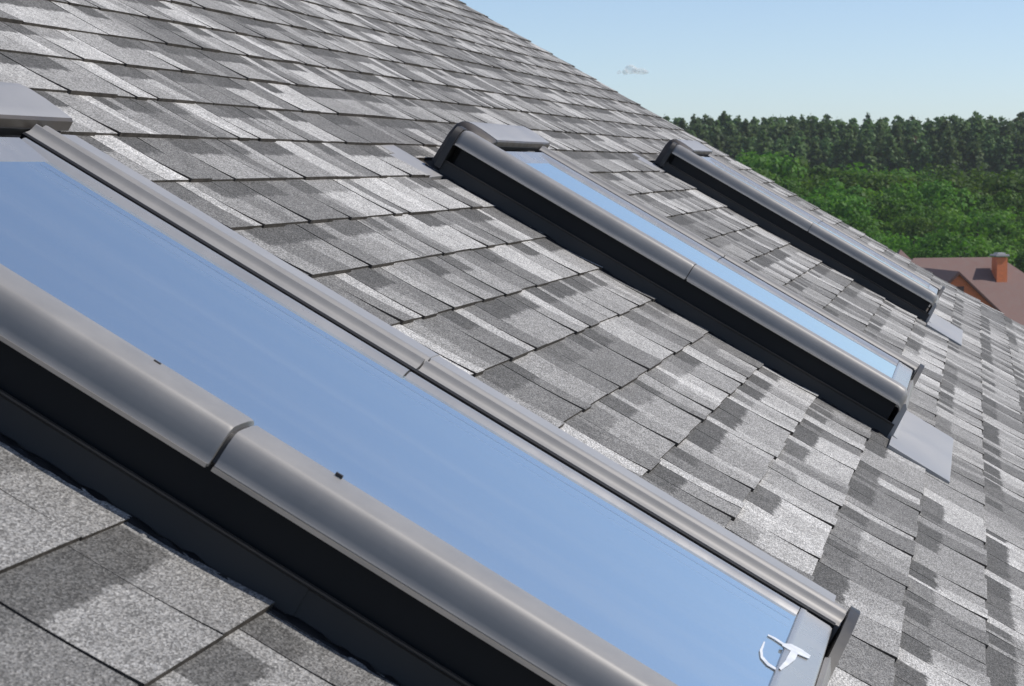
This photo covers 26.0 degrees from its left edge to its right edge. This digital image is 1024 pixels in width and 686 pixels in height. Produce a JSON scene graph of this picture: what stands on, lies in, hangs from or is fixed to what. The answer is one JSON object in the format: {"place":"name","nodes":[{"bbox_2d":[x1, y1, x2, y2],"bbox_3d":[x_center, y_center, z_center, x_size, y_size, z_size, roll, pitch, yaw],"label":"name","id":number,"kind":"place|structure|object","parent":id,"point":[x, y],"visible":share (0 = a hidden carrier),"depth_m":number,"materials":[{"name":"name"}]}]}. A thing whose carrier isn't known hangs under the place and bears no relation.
{"place":"outdoors","nodes":[
{"label":"outdoors","id":0,"kind":"place"},
{"bbox_2d":[0,0,1023,685],"bbox_3d":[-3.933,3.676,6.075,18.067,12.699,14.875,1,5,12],"label":"shingled house","id":1,"kind":"structure","parent":0,"point":[400,342],"depth_m":3.30,"materials":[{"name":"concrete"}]},
{"bbox_2d":[676,118,697,136],"bbox_3d":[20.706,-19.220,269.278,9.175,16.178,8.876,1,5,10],"label":"conifer tree","id":2,"kind":"object","parent":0,"point":[683,123],"visible":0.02,"depth_m":268.26,"materials":[{"name":"green plant"}]},
{"bbox_2d":[686,118,704,130],"bbox_3d":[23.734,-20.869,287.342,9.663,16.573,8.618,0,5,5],"label":"conifer tree","id":3,"kind":"object","parent":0,"point":[695,121],"visible":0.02,"depth_m":286.17,"materials":[{"name":"green plant"}]},
{"bbox_2d":[692,123,705,138],"bbox_3d":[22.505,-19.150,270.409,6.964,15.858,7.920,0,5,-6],"label":"conifer tree","id":4,"kind":"object","parent":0,"point":[696,129],"visible":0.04,"depth_m":269.79,"materials":[{"name":"green plant"}]},
{"bbox_2d":[700,114,709,124],"bbox_3d":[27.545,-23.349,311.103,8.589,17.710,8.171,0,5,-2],"label":"conifer tree","id":5,"kind":"object","parent":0,"point":[705,116],"visible":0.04,"depth_m":310.43,"materials":[{"name":"green plant"}]},
{"bbox_2d":[706,124,721,143],"bbox_3d":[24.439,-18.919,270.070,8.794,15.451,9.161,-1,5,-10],"label":"conifer tree","id":6,"kind":"object","parent":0,"point":[715,130],"visible":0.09,"depth_m":268.86,"materials":[{"name":"green plant"}]},
{"bbox_2d":[712,136,723,151],"bbox_3d":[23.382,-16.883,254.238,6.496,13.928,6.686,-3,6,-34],"label":"conifer tree","id":7,"kind":"object","parent":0,"point":[716,145],"visible":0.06,"depth_m":253.54,"materials":[{"name":"green plant"}]},
{"bbox_2d":[712,119,724,133],"bbox_3d":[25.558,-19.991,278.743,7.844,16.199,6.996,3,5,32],"label":"conifer tree","id":8,"kind":"object","parent":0,"point":[716,122],"visible":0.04,"depth_m":278.23,"materials":[{"name":"green plant"}]},
{"bbox_2d":[714,133,728,152],"bbox_3d":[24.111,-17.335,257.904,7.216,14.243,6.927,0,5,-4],"label":"conifer tree","id":9,"kind":"object","parent":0,"point":[722,137],"visible":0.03,"depth_m":257.10,"materials":[{"name":"green plant"}]},
{"bbox_2d":[718,111,735,131],"bbox_3d":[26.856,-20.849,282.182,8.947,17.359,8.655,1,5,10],"label":"conifer tree","id":10,"kind":"object","parent":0,"point":[723,116],"visible":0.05,"depth_m":281.56,"materials":[{"name":"green plant"}]},
{"bbox_2d":[721,114,734,135],"bbox_3d":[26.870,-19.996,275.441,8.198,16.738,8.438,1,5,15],"label":"conifer tree","id":11,"kind":"object","parent":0,"point":[728,119],"visible":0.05,"depth_m":274.74,"materials":[{"name":"green plant"}]},
{"bbox_2d":[715,121,745,151],"bbox_3d":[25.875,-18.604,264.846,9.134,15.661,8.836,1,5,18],"label":"conifer tree","id":12,"kind":"object","parent":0,"point":[730,127],"visible":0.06,"depth_m":264.17,"materials":[{"name":"green plant"}]},
{"bbox_2d":[722,136,740,161],"bbox_3d":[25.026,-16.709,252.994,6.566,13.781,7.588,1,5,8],"label":"conifer tree","id":13,"kind":"object","parent":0,"point":[732,148],"visible":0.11,"depth_m":252.03,"materials":[{"name":"green plant"}]},
{"bbox_2d":[734,136,741,153],"bbox_3d":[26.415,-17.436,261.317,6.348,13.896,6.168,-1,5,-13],"label":"conifer tree","id":14,"kind":"object","parent":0,"point":[737,140],"visible":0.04,"depth_m":260.73,"materials":[{"name":"green plant"}]},
{"bbox_2d":[460,0,1023,128],"label":"sky","id":15,"kind":"structure","parent":0,"point":[844,59],"materials":[{"name":"blue"}]},
{"bbox_2d":[736,118,758,148],"bbox_3d":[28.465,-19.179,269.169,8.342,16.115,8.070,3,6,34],"label":"conifer tree","id":16,"kind":"object","parent":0,"point":[746,125],"visible":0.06,"depth_m":268.22,"materials":[{"name":"green plant"}]},
{"bbox_2d":[739,137,755,158],"bbox_3d":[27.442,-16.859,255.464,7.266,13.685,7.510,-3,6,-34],"label":"conifer tree","id":17,"kind":"object","parent":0,"point":[747,147],"visible":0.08,"depth_m":254.74,"materials":[{"name":"green plant"}]},
{"bbox_2d":[746,124,758,134],"bbox_3d":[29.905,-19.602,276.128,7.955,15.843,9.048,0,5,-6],"label":"conifer tree","id":18,"kind":"object","parent":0,"point":[755,131],"visible":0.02,"depth_m":275.53,"materials":[{"name":"green plant"}]},
{"bbox_2d":[752,129,773,159],"bbox_3d":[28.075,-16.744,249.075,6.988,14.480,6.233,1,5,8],"label":"conifer tree","id":19,"kind":"object","parent":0,"point":[763,143],"visible":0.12,"depth_m":248.60,"materials":[{"name":"green plant"}]},
{"bbox_2d":[756,123,771,148],"bbox_3d":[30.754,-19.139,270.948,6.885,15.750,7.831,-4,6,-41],"label":"conifer tree","id":20,"kind":"object","parent":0,"point":[764,127],"visible":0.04,"depth_m":270.27,"materials":[{"name":"green plant"}]},
{"bbox_2d":[751,166,779,181],"bbox_3d":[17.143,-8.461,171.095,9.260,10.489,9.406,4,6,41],"label":"leafy tree","id":21,"kind":"object","parent":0,"point":[766,171],"visible":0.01,"depth_m":171.21,"materials":[{"name":"green plant"}]},
{"bbox_2d":[730,149,807,183],"bbox_3d":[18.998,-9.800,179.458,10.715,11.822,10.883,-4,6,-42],"label":"leafy tree","id":22,"kind":"object","parent":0,"point":[770,164],"visible":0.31,"depth_m":176.51,"materials":[{"name":"green plant"}]},
{"bbox_2d":[762,117,775,138],"bbox_3d":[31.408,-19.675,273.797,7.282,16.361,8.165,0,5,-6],"label":"conifer tree","id":23,"kind":"object","parent":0,"point":[768,123],"visible":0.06,"depth_m":273.04,"materials":[{"name":"green plant"}]},
{"bbox_2d":[770,123,783,144],"bbox_3d":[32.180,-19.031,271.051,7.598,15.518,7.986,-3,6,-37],"label":"conifer tree","id":24,"kind":"object","parent":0,"point":[776,130],"visible":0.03,"depth_m":269.82,"materials":[{"name":"green plant"}]},
{"bbox_2d":[771,138,789,172],"bbox_3d":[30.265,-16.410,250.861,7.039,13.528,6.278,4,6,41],"label":"conifer tree","id":25,"kind":"object","parent":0,"point":[777,147],"visible":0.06,"depth_m":250.03,"materials":[{"name":"green plant"}]},
{"bbox_2d":[775,120,786,130],"bbox_3d":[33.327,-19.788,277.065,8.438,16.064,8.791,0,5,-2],"label":"conifer tree","id":26,"kind":"object","parent":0,"point":[781,124],"visible":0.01,"depth_m":275.83,"materials":[{"name":"green plant"}]},
{"bbox_2d":[777,124,795,146],"bbox_3d":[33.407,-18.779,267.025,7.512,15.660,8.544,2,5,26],"label":"conifer tree","id":27,"kind":"object","parent":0,"point":[789,132],"visible":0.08,"depth_m":266.19,"materials":[{"name":"green plant"}]},
{"bbox_2d":[786,115,798,124],"bbox_3d":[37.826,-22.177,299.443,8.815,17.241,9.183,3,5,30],"label":"conifer tree","id":28,"kind":"object","parent":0,"point":[788,119],"visible":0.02,"depth_m":298.28,"materials":[{"name":"green plant"}]},
{"bbox_2d":[786,118,804,133],"bbox_3d":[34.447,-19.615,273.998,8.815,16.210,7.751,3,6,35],"label":"conifer tree","id":29,"kind":"object","parent":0,"point":[791,123],"visible":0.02,"depth_m":273.00,"materials":[{"name":"green plant"}]},
{"bbox_2d":[786,133,807,172],"bbox_3d":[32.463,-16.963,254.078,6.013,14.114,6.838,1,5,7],"label":"conifer tree","id":30,"kind":"object","parent":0,"point":[796,145],"visible":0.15,"depth_m":253.54,"materials":[{"name":"green plant"}]},
{"bbox_2d":[788,130,809,161],"bbox_3d":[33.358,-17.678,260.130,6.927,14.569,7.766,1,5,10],"label":"conifer tree","id":31,"kind":"object","parent":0,"point":[799,132],"visible":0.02,"depth_m":259.46,"materials":[{"name":"green plant"}]},
{"bbox_2d":[790,118,811,148],"bbox_3d":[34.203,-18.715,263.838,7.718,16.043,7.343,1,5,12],"label":"conifer tree","id":32,"kind":"object","parent":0,"point":[802,124],"visible":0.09,"depth_m":262.71,"materials":[{"name":"green plant"}]},
{"bbox_2d":[774,175,828,195],"bbox_3d":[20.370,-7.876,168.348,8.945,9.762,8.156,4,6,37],"label":"leafy tree","id":33,"kind":"object","parent":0,"point":[808,181],"visible":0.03,"depth_m":166.67,"materials":[{"name":"green plant"}]},
{"bbox_2d":[801,113,817,133],"bbox_3d":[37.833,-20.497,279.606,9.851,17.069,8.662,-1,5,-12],"label":"conifer tree","id":34,"kind":"object","parent":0,"point":[812,119],"visible":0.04,"depth_m":278.68,"materials":[{"name":"green plant"}]},
{"bbox_2d":[775,177,846,204],"bbox_3d":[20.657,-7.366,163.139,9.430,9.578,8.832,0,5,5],"label":"leafy tree","id":35,"kind":"object","parent":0,"point":[789,186],"visible":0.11,"depth_m":163.36,"materials":[{"name":"green plant"}]},
{"bbox_2d":[779,156,846,189],"bbox_3d":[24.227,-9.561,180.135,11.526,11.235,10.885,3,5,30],"label":"leafy tree","id":36,"kind":"object","parent":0,"point":[826,173],"visible":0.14,"depth_m":179.62,"materials":[{"name":"green plant"}]},
{"bbox_2d":[804,140,824,178],"bbox_3d":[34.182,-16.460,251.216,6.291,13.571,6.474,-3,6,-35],"label":"conifer tree","id":37,"kind":"object","parent":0,"point":[814,155],"visible":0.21,"depth_m":250.54,"materials":[{"name":"green plant"}]},
{"bbox_2d":[808,136,820,148],"bbox_3d":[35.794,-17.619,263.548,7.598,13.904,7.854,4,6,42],"label":"conifer tree","id":38,"kind":"object","parent":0,"point":[815,138],"visible":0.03,"depth_m":262.67,"materials":[{"name":"green plant"}]},
{"bbox_2d":[808,121,832,144],"bbox_3d":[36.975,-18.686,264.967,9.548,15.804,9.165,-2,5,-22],"label":"conifer tree","id":39,"kind":"object","parent":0,"point":[818,130],"visible":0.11,"depth_m":263.84,"materials":[{"name":"green plant"}]},
{"bbox_2d":[811,137,835,174],"bbox_3d":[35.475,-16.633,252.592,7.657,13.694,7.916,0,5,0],"label":"conifer tree","id":40,"kind":"object","parent":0,"point":[826,147],"visible":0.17,"depth_m":251.80,"materials":[{"name":"green plant"}]},
{"bbox_2d":[822,121,840,144],"bbox_3d":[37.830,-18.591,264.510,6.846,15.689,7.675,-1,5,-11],"label":"conifer tree","id":41,"kind":"object","parent":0,"point":[831,132],"visible":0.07,"depth_m":263.77,"materials":[{"name":"green plant"}]},
{"bbox_2d":[824,139,851,170],"bbox_3d":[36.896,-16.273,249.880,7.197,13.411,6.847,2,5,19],"label":"conifer tree","id":42,"kind":"object","parent":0,"point":[831,160],"visible":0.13,"depth_m":249.46,"materials":[{"name":"green plant"}]},
{"bbox_2d":[800,190,876,233],"bbox_3d":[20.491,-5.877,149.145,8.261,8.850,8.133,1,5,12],"label":"leafy tree","id":43,"kind":"object","parent":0,"point":[841,205],"visible":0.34,"depth_m":147.87,"materials":[{"name":"green plant"}]},
{"bbox_2d":[836,122,845,136],"bbox_3d":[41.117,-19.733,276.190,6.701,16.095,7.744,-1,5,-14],"label":"conifer tree","id":44,"kind":"object","parent":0,"point":[841,128],"visible":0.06,"depth_m":275.58,"materials":[{"name":"green plant"}]},
{"bbox_2d":[830,128,866,176],"bbox_3d":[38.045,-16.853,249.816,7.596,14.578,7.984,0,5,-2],"label":"conifer tree","id":45,"kind":"object","parent":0,"point":[848,155],"visible":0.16,"depth_m":248.60,"materials":[{"name":"green plant"}]},
{"bbox_2d":[840,124,857,143],"bbox_3d":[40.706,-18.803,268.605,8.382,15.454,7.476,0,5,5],"label":"conifer tree","id":46,"kind":"object","parent":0,"point":[848,126],"visible":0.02,"depth_m":268.17,"materials":[{"name":"green plant"}]},
{"bbox_2d":[811,178,892,222],"bbox_3d":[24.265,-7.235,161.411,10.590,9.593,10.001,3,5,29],"label":"leafy tree","id":47,"kind":"object","parent":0,"point":[837,185],"visible":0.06,"depth_m":160.93,"materials":[{"name":"green plant"}]},
{"bbox_2d":[803,169,905,194],"bbox_3d":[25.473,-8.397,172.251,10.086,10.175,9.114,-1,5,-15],"label":"leafy tree","id":48,"kind":"object","parent":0,"point":[850,176],"visible":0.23,"depth_m":170.86,"materials":[{"name":"green plant"}]},
{"bbox_2d":[850,122,859,142],"bbox_3d":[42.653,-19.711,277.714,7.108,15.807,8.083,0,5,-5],"label":"conifer tree","id":49,"kind":"object","parent":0,"point":[855,128],"depth_m":277.00,"materials":[{"name":"green plant"}]},
{"bbox_2d":[848,137,880,172],"bbox_3d":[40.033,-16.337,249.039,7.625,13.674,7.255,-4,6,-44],"label":"conifer tree","id":50,"kind":"object","parent":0,"point":[864,149],"visible":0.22,"depth_m":248.14,"materials":[{"name":"green plant"}]},
{"bbox_2d":[804,162,926,196],"bbox_3d":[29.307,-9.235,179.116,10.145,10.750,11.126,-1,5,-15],"label":"leafy tree","id":51,"kind":"object","parent":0,"point":[858,164],"visible":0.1,"depth_m":179.23,"materials":[{"name":"green plant"}]},
{"bbox_2d":[857,122,875,155],"bbox_3d":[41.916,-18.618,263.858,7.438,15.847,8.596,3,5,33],"label":"conifer tree","id":52,"kind":"object","parent":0,"point":[866,133],"visible":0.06,"depth_m":263.21,"materials":[{"name":"green plant"}]},
{"bbox_2d":[837,210,909,257],"bbox_3d":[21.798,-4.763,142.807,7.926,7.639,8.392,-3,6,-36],"label":"leafy tree","id":53,"kind":"object","parent":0,"point":[859,223],"visible":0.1,"depth_m":141.84,"materials":[{"name":"green plant"}]},
{"bbox_2d":[830,187,920,232],"bbox_3d":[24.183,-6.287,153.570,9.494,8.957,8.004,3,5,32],"label":"leafy tree","id":54,"kind":"object","parent":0,"point":[880,211],"visible":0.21,"depth_m":152.66,"materials":[{"name":"green plant"}]},
{"bbox_2d":[868,134,884,170],"bbox_3d":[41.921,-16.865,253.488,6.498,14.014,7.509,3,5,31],"label":"conifer tree","id":55,"kind":"object","parent":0,"point":[877,142],"visible":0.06,"depth_m":252.56,"materials":[{"name":"green plant"}]},
{"bbox_2d":[871,121,888,141],"bbox_3d":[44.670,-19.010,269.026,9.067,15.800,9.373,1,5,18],"label":"conifer tree","id":56,"kind":"object","parent":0,"point":[881,127],"visible":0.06,"depth_m":268.30,"materials":[{"name":"green plant"}]},
{"bbox_2d":[871,117,888,134],"bbox_3d":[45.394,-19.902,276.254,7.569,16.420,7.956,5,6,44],"label":"conifer tree","id":57,"kind":"object","parent":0,"point":[881,120],"visible":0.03,"depth_m":275.65,"materials":[{"name":"green plant"}]},
{"bbox_2d":[865,229,898,252],"bbox_3d":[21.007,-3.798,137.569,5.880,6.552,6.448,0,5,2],"label":"leafy tree","id":58,"kind":"object","parent":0,"point":[875,239],"visible":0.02,"depth_m":136.80,"materials":[{"name":"green plant"}]},
{"bbox_2d":[837,171,928,205],"bbox_3d":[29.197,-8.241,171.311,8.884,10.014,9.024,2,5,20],"label":"leafy tree","id":59,"kind":"object","parent":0,"point":[889,181],"visible":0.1,"depth_m":170.72,"materials":[{"name":"green plant"}]},
{"bbox_2d":[876,133,907,174],"bbox_3d":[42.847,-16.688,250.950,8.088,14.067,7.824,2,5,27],"label":"conifer tree","id":60,"kind":"object","parent":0,"point":[891,159],"visible":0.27,"depth_m":250.00,"materials":[{"name":"green plant"}]},
{"bbox_2d":[890,120,904,146],"bbox_3d":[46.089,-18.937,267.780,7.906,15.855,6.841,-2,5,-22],"label":"conifer tree","id":61,"kind":"object","parent":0,"point":[896,130],"visible":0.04,"depth_m":267.03,"materials":[{"name":"green plant"}]},
{"bbox_2d":[895,135,915,171],"bbox_3d":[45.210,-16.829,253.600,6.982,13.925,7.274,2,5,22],"label":"conifer tree","id":62,"kind":"object","parent":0,"point":[907,142],"visible":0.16,"depth_m":253.10,"materials":[{"name":"green plant"}]},
{"bbox_2d":[874,166,942,181],"bbox_3d":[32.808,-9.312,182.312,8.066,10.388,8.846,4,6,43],"label":"leafy tree","id":63,"kind":"object","parent":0,"point":[925,175],"visible":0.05,"depth_m":180.27,"materials":[{"name":"green plant"}]},
{"bbox_2d":[861,180,956,228],"bbox_3d":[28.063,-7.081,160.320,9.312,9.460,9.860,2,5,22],"label":"leafy tree","id":64,"kind":"object","parent":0,"point":[894,192],"visible":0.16,"depth_m":158.71,"materials":[{"name":"green plant"}]},
{"bbox_2d":[901,121,921,135],"bbox_3d":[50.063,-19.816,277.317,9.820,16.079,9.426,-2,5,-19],"label":"conifer tree","id":65,"kind":"object","parent":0,"point":[907,124],"visible":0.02,"depth_m":276.36,"materials":[{"name":"green plant"}]},
{"bbox_2d":[903,119,924,143],"bbox_3d":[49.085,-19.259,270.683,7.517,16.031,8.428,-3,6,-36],"label":"conifer tree","id":66,"kind":"object","parent":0,"point":[914,131],"visible":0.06,"depth_m":269.71,"materials":[{"name":"green plant"}]},
{"bbox_2d":[877,231,958,258],"bbox_3d":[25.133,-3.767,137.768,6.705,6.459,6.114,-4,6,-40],"label":"leafy tree","id":67,"kind":"object","parent":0,"point":[901,243],"visible":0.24,"depth_m":136.45,"materials":[{"name":"green plant"}]},
{"bbox_2d":[877,202,965,239],"bbox_3d":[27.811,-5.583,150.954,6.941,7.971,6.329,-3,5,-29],"label":"leafy tree","id":68,"kind":"object","parent":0,"point":[890,225],"visible":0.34,"depth_m":149.85,"materials":[{"name":"green plant"}]},
{"bbox_2d":[907,139,938,179],"bbox_3d":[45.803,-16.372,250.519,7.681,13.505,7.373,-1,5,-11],"label":"conifer tree","id":69,"kind":"object","parent":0,"point":[919,160],"visible":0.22,"depth_m":249.82,"materials":[{"name":"green plant"}]},
{"bbox_2d":[889,215,965,257],"bbox_3d":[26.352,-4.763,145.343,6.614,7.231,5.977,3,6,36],"label":"leafy tree","id":70,"kind":"object","parent":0,"point":[917,228],"visible":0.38,"depth_m":143.72,"materials":[{"name":"green plant"}]},
{"bbox_2d":[920,122,936,139],"bbox_3d":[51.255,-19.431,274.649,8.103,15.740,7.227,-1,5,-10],"label":"conifer tree","id":71,"kind":"object","parent":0,"point":[926,125],"visible":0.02,"depth_m":273.50,"materials":[{"name":"green plant"}]},
{"bbox_2d":[923,120,938,142],"bbox_3d":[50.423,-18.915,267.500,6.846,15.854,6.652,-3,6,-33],"label":"conifer tree","id":72,"kind":"object","parent":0,"point":[930,129],"visible":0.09,"depth_m":266.82,"materials":[{"name":"green plant"}]},
{"bbox_2d":[925,134,943,170],"bbox_3d":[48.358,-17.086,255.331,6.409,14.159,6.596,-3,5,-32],"label":"conifer tree","id":73,"kind":"object","parent":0,"point":[935,146],"visible":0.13,"depth_m":254.62,"materials":[{"name":"green plant"}]},
{"bbox_2d":[889,179,985,235],"bbox_3d":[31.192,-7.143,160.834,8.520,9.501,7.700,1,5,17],"label":"leafy tree","id":74,"kind":"object","parent":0,"point":[934,193],"visible":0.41,"depth_m":159.98,"materials":[{"name":"green plant"}]},
{"bbox_2d":[933,117,942,137],"bbox_3d":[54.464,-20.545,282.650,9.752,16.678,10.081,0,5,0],"label":"conifer tree","id":75,"kind":"object","parent":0,"point":[938,122],"depth_m":281.83,"materials":[{"name":"green plant"}]},
{"bbox_2d":[936,120,954,144],"bbox_3d":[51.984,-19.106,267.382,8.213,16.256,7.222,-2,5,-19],"label":"conifer tree","id":76,"kind":"object","parent":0,"point":[942,129],"visible":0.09,"depth_m":266.48,"materials":[{"name":"green plant"}]},
{"bbox_2d":[897,175,994,210],"bbox_3d":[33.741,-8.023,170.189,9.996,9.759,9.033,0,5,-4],"label":"leafy tree","id":77,"kind":"object","parent":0,"point":[959,185],"visible":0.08,"depth_m":169.75,"materials":[{"name":"green plant"}]},
{"bbox_2d":[932,129,968,179],"bbox_3d":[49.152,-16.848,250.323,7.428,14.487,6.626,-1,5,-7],"label":"conifer tree","id":78,"kind":"object","parent":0,"point":[949,149],"visible":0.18,"depth_m":249.39,"materials":[{"name":"green plant"}]},
{"bbox_2d":[947,115,959,134],"bbox_3d":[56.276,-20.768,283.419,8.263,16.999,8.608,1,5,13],"label":"conifer tree","id":79,"kind":"object","parent":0,"point":[955,119],"visible":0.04,"depth_m":282.10,"materials":[{"name":"green plant"}]},
{"bbox_2d":[902,229,1017,265],"bbox_3d":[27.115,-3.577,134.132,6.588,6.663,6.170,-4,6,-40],"label":"leafy tree","id":80,"kind":"object","parent":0,"point":[975,246],"visible":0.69,"depth_m":133.68,"materials":[{"name":"green plant"}]},
{"bbox_2d":[916,163,1003,191],"bbox_3d":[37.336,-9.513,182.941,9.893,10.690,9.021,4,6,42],"label":"leafy tree","id":81,"kind":"object","parent":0,"point":[974,176],"visible":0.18,"depth_m":181.97,"materials":[{"name":"green plant"}]},
{"bbox_2d":[897,249,1023,325],"bbox_3d":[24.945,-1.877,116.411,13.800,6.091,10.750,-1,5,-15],"label":"brown roofed house","id":82,"kind":"structure","parent":0,"point":[996,283],"depth_m":116.30,"materials":[{"name":"orange brick"}]},
{"bbox_2d":[952,133,970,173],"bbox_3d":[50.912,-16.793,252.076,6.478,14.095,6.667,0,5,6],"label":"conifer tree","id":83,"kind":"object","parent":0,"point":[962,148],"visible":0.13,"depth_m":251.25,"materials":[{"name":"green plant"}]},
{"bbox_2d":[953,123,972,141],"bbox_3d":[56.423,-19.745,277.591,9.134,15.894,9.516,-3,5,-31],"label":"conifer tree","id":84,"kind":"object","parent":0,"point":[956,131],"visible":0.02,"depth_m":277.02,"materials":[{"name":"green plant"}]},
{"bbox_2d":[955,120,972,145],"bbox_3d":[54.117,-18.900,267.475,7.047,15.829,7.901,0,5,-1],"label":"conifer tree","id":85,"kind":"object","parent":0,"point":[963,129],"visible":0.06,"depth_m":266.67,"materials":[{"name":"green plant"}]},
{"bbox_2d":[926,210,1023,261],"bbox_3d":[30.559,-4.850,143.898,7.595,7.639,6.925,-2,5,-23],"label":"leafy tree","id":86,"kind":"object","parent":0,"point":[964,227],"visible":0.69,"depth_m":142.57,"materials":[{"name":"green plant"}]},
{"bbox_2d":[966,133,983,155],"bbox_3d":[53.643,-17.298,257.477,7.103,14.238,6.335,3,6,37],"label":"conifer tree","id":87,"kind":"object","parent":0,"point":[975,138],"visible":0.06,"depth_m":257.02,"materials":[{"name":"green plant"}]},
{"bbox_2d":[969,110,984,124],"bbox_3d":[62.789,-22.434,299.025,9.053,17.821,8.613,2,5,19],"label":"conifer tree","id":88,"kind":"object","parent":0,"point":[974,114],"visible":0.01,"depth_m":298.61,"materials":[{"name":"green plant"}]},
{"bbox_2d":[961,141,993,176],"bbox_3d":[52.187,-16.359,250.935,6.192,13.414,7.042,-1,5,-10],"label":"conifer tree","id":89,"kind":"object","parent":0,"point":[974,160],"visible":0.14,"depth_m":250.35,"materials":[{"name":"green plant"}]},
{"bbox_2d":[970,117,987,142],"bbox_3d":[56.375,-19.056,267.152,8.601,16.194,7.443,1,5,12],"label":"conifer tree","id":90,"kind":"object","parent":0,"point":[979,127],"visible":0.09,"depth_m":266.50,"materials":[{"name":"green plant"}]},
{"bbox_2d":[935,188,1023,240],"bbox_3d":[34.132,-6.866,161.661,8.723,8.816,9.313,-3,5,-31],"label":"leafy tree","id":91,"kind":"object","parent":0,"point":[983,203],"visible":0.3,"depth_m":159.62,"materials":[{"name":"green plant"}]},
{"bbox_2d":[982,119,999,137],"bbox_3d":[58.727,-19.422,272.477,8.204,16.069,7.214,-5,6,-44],"label":"conifer tree","id":92,"kind":"object","parent":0,"point":[990,125],"visible":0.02,"depth_m":271.72,"materials":[{"name":"green plant"}]},
{"bbox_2d":[960,165,1023,190],"bbox_3d":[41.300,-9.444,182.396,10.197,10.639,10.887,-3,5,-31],"label":"leafy tree","id":93,"kind":"object","parent":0,"point":[1019,171],"visible":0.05,"depth_m":182.54,"materials":[{"name":"green plant"}]},
{"bbox_2d":[979,134,1005,176],"bbox_3d":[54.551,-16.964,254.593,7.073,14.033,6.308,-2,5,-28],"label":"conifer tree","id":94,"kind":"object","parent":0,"point":[989,148],"visible":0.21,"depth_m":253.57,"materials":[{"name":"green plant"}]},
{"bbox_2d":[963,206,1022,238],"bbox_3d":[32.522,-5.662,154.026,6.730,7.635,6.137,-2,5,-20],"label":"leafy tree","id":95,"kind":"object","parent":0,"point":[1008,215],"visible":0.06,"depth_m":153.72,"materials":[{"name":"green plant"}]},
{"bbox_2d":[987,125,1004,147],"bbox_3d":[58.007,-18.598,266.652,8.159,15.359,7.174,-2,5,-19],"label":"conifer tree","id":96,"kind":"object","parent":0,"point":[996,135],"visible":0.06,"depth_m":265.83,"materials":[{"name":"green plant"}]},
{"bbox_2d":[973,171,1023,264],"bbox_3d":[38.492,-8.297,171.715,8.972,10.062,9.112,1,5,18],"label":"leafy tree","id":97,"kind":"object","parent":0,"point":[1010,183],"visible":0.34,"depth_m":169.24,"materials":[{"name":"green plant"}]},
{"bbox_2d":[974,235,1023,271],"bbox_3d":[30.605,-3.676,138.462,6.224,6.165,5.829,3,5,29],"label":"leafy tree","id":98,"kind":"object","parent":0,"point":[1019,251],"visible":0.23,"depth_m":136.91,"materials":[{"name":"green plant"}]},
{"bbox_2d":[983,211,1023,244],"bbox_3d":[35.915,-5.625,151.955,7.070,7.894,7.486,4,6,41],"label":"leafy tree","id":99,"kind":"object","parent":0,"point":[1019,217],"visible":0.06,"depth_m":152.06,"materials":[{"name":"green plant"}]},
{"bbox_2d":[988,134,1023,178],"bbox_3d":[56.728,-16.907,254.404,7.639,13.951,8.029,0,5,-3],"label":"conifer tree","id":100,"kind":"object","parent":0,"point":[1004,158],"visible":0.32,"depth_m":253.17,"materials":[{"name":"green plant"}]},
{"bbox_2d":[988,189,1023,218],"bbox_3d":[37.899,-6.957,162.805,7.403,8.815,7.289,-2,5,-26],"label":"leafy tree","id":101,"kind":"object","parent":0,"point":[1006,203],"visible":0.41,"depth_m":161.23,"materials":[{"name":"green plant"}]},
{"bbox_2d":[990,212,1023,248],"bbox_3d":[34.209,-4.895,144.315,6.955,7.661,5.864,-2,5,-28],"label":"leafy tree","id":102,"kind":"object","parent":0,"point":[1021,221],"visible":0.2,"depth_m":144.43,"materials":[{"name":"green plant"}]},
{"bbox_2d":[999,119,1016,142],"bbox_3d":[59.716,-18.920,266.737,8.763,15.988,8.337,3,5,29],"label":"conifer tree","id":103,"kind":"object","parent":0,"point":[1007,125],"visible":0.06,"depth_m":266.34,"materials":[{"name":"green plant"}]},
{"bbox_2d":[1010,120,1022,133],"bbox_3d":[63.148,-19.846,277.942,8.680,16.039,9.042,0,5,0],"label":"conifer tree","id":104,"kind":"object","parent":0,"point":[1017,125],"visible":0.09,"depth_m":276.77,"materials":[{"name":"green plant"}]},
{"bbox_2d":[1010,134,1023,169],"bbox_3d":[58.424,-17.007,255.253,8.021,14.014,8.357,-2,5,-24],"label":"conifer tree","id":105,"kind":"object","parent":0,"point":[1020,150],"visible":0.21,"depth_m":254.09,"materials":[{"name":"green plant"}]},
{"bbox_2d":[1010,130,1023,164],"bbox_3d":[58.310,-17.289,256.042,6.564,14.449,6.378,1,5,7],"label":"conifer tree","id":106,"kind":"object","parent":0,"point":[1017,134],"visible":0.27,"depth_m":255.41,"materials":[{"name":"green plant"}]},
{"bbox_2d":[1012,250,1023,272],"bbox_3d":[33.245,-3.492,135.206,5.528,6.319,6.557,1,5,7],"label":"leafy tree","id":107,"kind":"object","parent":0,"point":[1021,255],"visible":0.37,"depth_m":135.45,"materials":[{"name":"green plant"}]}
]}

